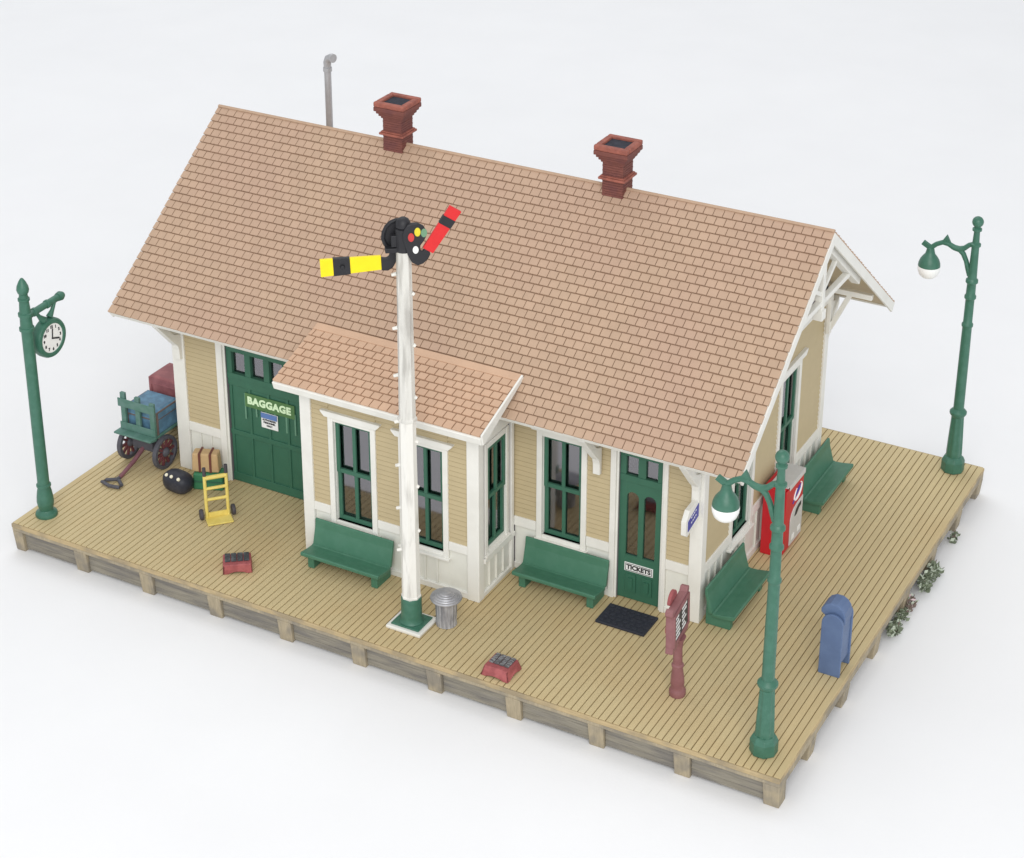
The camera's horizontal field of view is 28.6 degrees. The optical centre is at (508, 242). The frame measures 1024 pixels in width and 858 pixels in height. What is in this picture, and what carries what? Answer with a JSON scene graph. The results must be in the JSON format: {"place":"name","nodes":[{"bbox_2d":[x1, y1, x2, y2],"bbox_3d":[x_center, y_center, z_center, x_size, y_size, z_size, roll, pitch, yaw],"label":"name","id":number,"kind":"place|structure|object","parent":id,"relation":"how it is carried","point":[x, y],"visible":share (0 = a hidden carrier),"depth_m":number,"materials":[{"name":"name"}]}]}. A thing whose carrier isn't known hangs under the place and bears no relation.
{"place":"outdoors","nodes":[
{"label":"outdoors","id":0,"kind":"place"},
{"bbox_2d":[148,363,175,397],"bbox_3d":[-10.078,4.208,60.679,1.180,0.657,1.040,13,27,26],"label":"steamer trunk","id":1,"kind":"object","parent":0,"point":[161,380],"visible":0.52,"depth_m":60.35,"materials":[{"name":"red"}]},
{"bbox_2d":[0,0,1023,857],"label":"ground","id":2,"kind":"structure","parent":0,"point":[884,138],"depth_m":67.34,"materials":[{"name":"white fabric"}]},
{"bbox_2d":[11,426,983,807],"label":"station platform","id":3,"kind":"structure","parent":2,"relation":"on","point":[873,534],"depth_m":53.32,"materials":[{"name":"beige wood"}]},
{"bbox_2d":[16,278,65,519],"bbox_3d":[-12.912,4.146,56.476,0.640,7.460,1.920,13,27,26],"label":"station clock","id":4,"kind":"object","parent":3,"relation":"on","point":[45,337],"visible":1,"depth_m":55.84,"materials":[{"name":"green metal"}]},
{"bbox_2d":[100,391,177,488],"bbox_3d":[-10.579,5.338,60.081,1.570,2.360,4.523,13,27,26],"label":"baggage cart","id":5,"kind":"object","parent":3,"relation":"on","point":[138,435],"visible":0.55,"depth_m":59.45,"materials":[{"name":"green wood"}]},
{"bbox_2d":[127,390,176,435],"bbox_3d":[-10.614,5.048,59.870,1.160,0.798,1.090,13,27,26],"label":"steamer trunk","id":6,"kind":"object","parent":5,"relation":"on","point":[165,411],"visible":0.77,"depth_m":59.63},
{"bbox_2d":[163,468,193,493],"bbox_3d":[-9.637,6.959,58.552,1.000,0.640,0.660,16,28,31],"label":"duffel bag","id":7,"kind":"object","parent":3,"relation":"on","point":[177,481],"visible":1,"depth_m":58.29,"materials":[{"name":"black fabric"}]},
{"bbox_2d":[193,468,224,490],"bbox_3d":[-8.758,6.904,58.824,0.940,0.520,0.540,3,24,6],"label":"suitcase","id":8,"kind":"object","parent":3,"relation":"on","point":[198,480],"visible":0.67,"depth_m":58.60,"materials":[{"name":"green"}]},
{"bbox_2d":[192,447,221,472],"bbox_3d":[-8.826,6.350,58.669,0.815,0.614,0.444,3,24,6],"label":"travel bag","id":9,"kind":"object","parent":8,"relation":"on","point":[209,460],"visible":1,"depth_m":58.50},
{"bbox_2d":[199,464,235,525],"bbox_3d":[-8.259,7.131,56.902,1.040,1.657,0.620,-8,25,-18],"label":"hand truck","id":10,"kind":"object","parent":3,"relation":"on","point":[219,517],"visible":1,"depth_m":57.05,"materials":[{"name":"yellow metal"}]},
{"bbox_2d":[223,552,251,574],"bbox_3d":[-7.420,8.756,54.899,0.800,0.320,0.620,-3,24,-8],"label":"step stool","id":11,"kind":"object","parent":3,"relation":"on","point":[238,562],"visible":1,"depth_m":54.69,"materials":[{"name":"red metal"}]},
{"bbox_2d":[300,518,393,588],"bbox_3d":[-4.382,8.471,54.484,2.500,1.184,0.860,13,27,26],"label":"station bench","id":12,"kind":"object","parent":3,"relation":"on","point":[353,550],"visible":1,"depth_m":54.50,"materials":[{"name":"green wood"}]},
{"bbox_2d":[320,205,460,637],"bbox_3d":[-2.808,4.519,50.177,3.314,11.905,1.177,5,24,11],"label":"semaphore signal","id":13,"kind":"object","parent":3,"relation":"on","point":[403,238],"visible":1,"depth_m":49.30,"materials":[{"name":"white paint"}]},
{"bbox_2d":[430,587,461,629],"bbox_3d":[-1.622,9.523,52.358,0.850,0.990,0.850,13,27,26],"label":"trash can","id":14,"kind":"object","parent":3,"relation":"on","point":[445,600],"visible":1,"depth_m":52.15,"materials":[{"name":"silver metal"}]},
{"bbox_2d":[108,54,894,623],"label":"station building","id":15,"kind":"structure","parent":3,"relation":"on","point":[616,370],"depth_m":53.62,"materials":[{"name":"beige tile"}]},
{"bbox_2d":[215,343,303,499],"bbox_3d":[-6.873,5.121,57.695,3.360,4.700,0.290,13,27,26],"label":"freight door","id":16,"kind":"structure","parent":15,"relation":"in","point":[266,430],"depth_m":57.92,"materials":[{"name":"green wood"}]},
{"bbox_2d":[320,408,381,536],"bbox_3d":[-4.156,6.223,54.070,1.891,3.570,0.310,13,27,26],"label":"window","id":17,"kind":"structure","parent":15,"relation":"in","point":[353,450],"depth_m":54.14,"materials":[{"name":"white wood"}]},
{"bbox_2d":[390,427,453,561],"bbox_3d":[-2.210,6.657,53.095,1.891,3.570,0.310,13,27,26],"label":"window","id":18,"kind":"structure","parent":15,"relation":"in","point":[432,454],"depth_m":53.08,"materials":[{"name":"white wood"}]},
{"bbox_2d":[483,424,511,558],"bbox_3d":[-0.372,6.558,53.089,0.310,3.400,1.360,13,27,26],"label":"window","id":19,"kind":"structure","parent":15,"relation":"in","point":[496,451],"depth_m":53.18,"materials":[{"name":"white wood"}]},
{"bbox_2d":[531,428,587,552],"bbox_3d":[1.437,6.501,53.257,2.001,3.570,0.310,13,27,26],"label":"window","id":20,"kind":"structure","parent":15,"relation":"in","point":[561,468],"depth_m":53.40,"materials":[{"name":"white wood"}]},
{"bbox_2d":[607,449,669,612],"bbox_3d":[3.427,7.430,52.512,1.640,4.700,0.250,13,27,26],"label":"entrance door","id":21,"kind":"structure","parent":15,"relation":"in","point":[644,483],"depth_m":52.58,"materials":[{"name":"green wood"}]},
{"bbox_2d":[681,500,699,536],"bbox_3d":[4.621,6.942,50.899,0.159,0.858,0.820,13,27,26],"label":"hanging sign","id":22,"kind":"object","parent":15,"relation":"hanging from","point":[690,517],"visible":1,"depth_m":50.73,"materials":[{"name":"white metal"}]},
{"bbox_2d":[726,454,755,553],"bbox_3d":[6.206,6.206,53.539,0.310,3.890,2.091,13,27,26],"label":"window","id":23,"kind":"structure","parent":15,"relation":"in","point":[742,492],"depth_m":54.30,"materials":[{"name":"white wood"}]},
{"bbox_2d":[774,347,808,472],"bbox_3d":[7.765,5.055,56.136,0.310,3.890,2.091,13,27,26],"label":"window","id":24,"kind":"structure","parent":15,"relation":"in","point":[789,390],"depth_m":56.22,"materials":[{"name":"white wood"}]},
{"bbox_2d":[481,652,521,682],"bbox_3d":[-0.181,10.678,50.583,0.800,0.320,0.740,13,27,27],"label":"step stool","id":25,"kind":"object","parent":3,"relation":"on","point":[503,668],"visible":1,"depth_m":50.42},
{"bbox_2d":[512,536,608,608],"bbox_3d":[1.382,8.852,53.639,2.500,1.184,0.860,13,27,26],"label":"station bench","id":26,"kind":"object","parent":3,"relation":"on","point":[566,569],"visible":1,"depth_m":53.67,"materials":[{"name":"green wood"}]},
{"bbox_2d":[595,603,657,636],"bbox_3d":[3.106,9.883,52.656,1.410,0.091,0.910,13,27,26],"label":"doormat","id":27,"kind":"object","parent":3,"relation":"on","point":[626,619],"visible":1,"depth_m":52.57,"materials":[{"name":"rubber"}]},
{"bbox_2d":[665,584,689,698],"bbox_3d":[4.128,9.818,49.155,0.472,3.060,1.289,12,29,26],"label":"signboard","id":28,"kind":"object","parent":3,"relation":"on","point":[677,614],"visible":1,"depth_m":48.91,"materials":[{"name":"red paint"}]},
{"bbox_2d":[705,542,768,629],"bbox_3d":[6.070,9.117,53.051,0.860,1.184,2.500,13,27,26],"label":"station bench","id":29,"kind":"object","parent":3,"relation":"on","point":[733,586],"visible":0.98,"depth_m":52.86,"materials":[{"name":"green wood"}]},
{"bbox_2d":[711,449,789,758],"bbox_3d":[5.512,8.224,46.404,1.925,8.205,0.652,13,27,26],"label":"street lamp","id":30,"kind":"object","parent":3,"relation":"on","point":[764,740],"visible":1,"depth_m":45.71,"materials":[{"name":"green metal"}]},
{"bbox_2d":[760,463,805,554],"bbox_3d":[7.621,7.417,55.653,0.708,2.185,1.430,13,27,26],"label":"vending machine","id":31,"kind":"object","parent":3,"relation":"on","point":[794,477],"visible":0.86,"depth_m":55.35,"materials":[{"name":"red metal"}]},
{"bbox_2d":[802,438,853,514],"bbox_3d":[9.197,6.809,58.262,0.860,1.184,2.500,13,27,26],"label":"station bench","id":32,"kind":"object","parent":3,"relation":"on","point":[825,474],"visible":0.87,"depth_m":58.18,"materials":[{"name":"green wood"}]},
{"bbox_2d":[818,594,853,677],"bbox_3d":[8.206,9.820,50.428,0.645,2.030,0.770,13,27,26],"label":"mailbox","id":33,"kind":"object","parent":3,"relation":"on","point":[836,631],"visible":1,"depth_m":50.12,"materials":[{"name":"blue metal"}]},
{"bbox_2d":[918,216,983,474],"bbox_3d":[12.674,2.886,58.454,1.925,8.205,0.652,13,27,26],"label":"street lamp","id":34,"kind":"object","parent":3,"relation":"on","point":[953,459],"visible":1,"depth_m":57.80,"materials":[{"name":"green metal"}]},
{"bbox_2d":[886,607,909,636],"bbox_3d":[10.395,10.198,53.764,0.527,0.500,1.401,13,27,26],"label":"bush","id":35,"kind":"object","parent":2,"relation":"on","point":[894,628],"visible":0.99,"depth_m":53.74,"materials":[{"name":"green plant"}]},
{"bbox_2d":[904,593,918,611],"bbox_3d":[10.896,9.847,54.580,0.399,0.475,0.823,13,27,26],"label":"bush","id":36,"kind":"object","parent":2,"relation":"on","point":[911,604],"visible":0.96,"depth_m":54.58,"materials":[{"name":"pink plant"}]},
{"bbox_2d":[916,559,944,592],"bbox_3d":[11.701,9.235,55.757,0.509,0.673,1.722,13,27,26],"label":"bush","id":37,"kind":"object","parent":2,"relation":"on","point":[933,571],"visible":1,"depth_m":55.54,"materials":[{"name":"green plant"}]},
{"bbox_2d":[947,530,960,543],"bbox_3d":[12.823,8.459,57.791,0.567,0.396,0.311,-20,31,-37],"label":"bush","id":38,"kind":"object","parent":2,"relation":"on","point":[955,534],"visible":1,"depth_m":57.75,"materials":[{"name":"green plant"}]}
]}

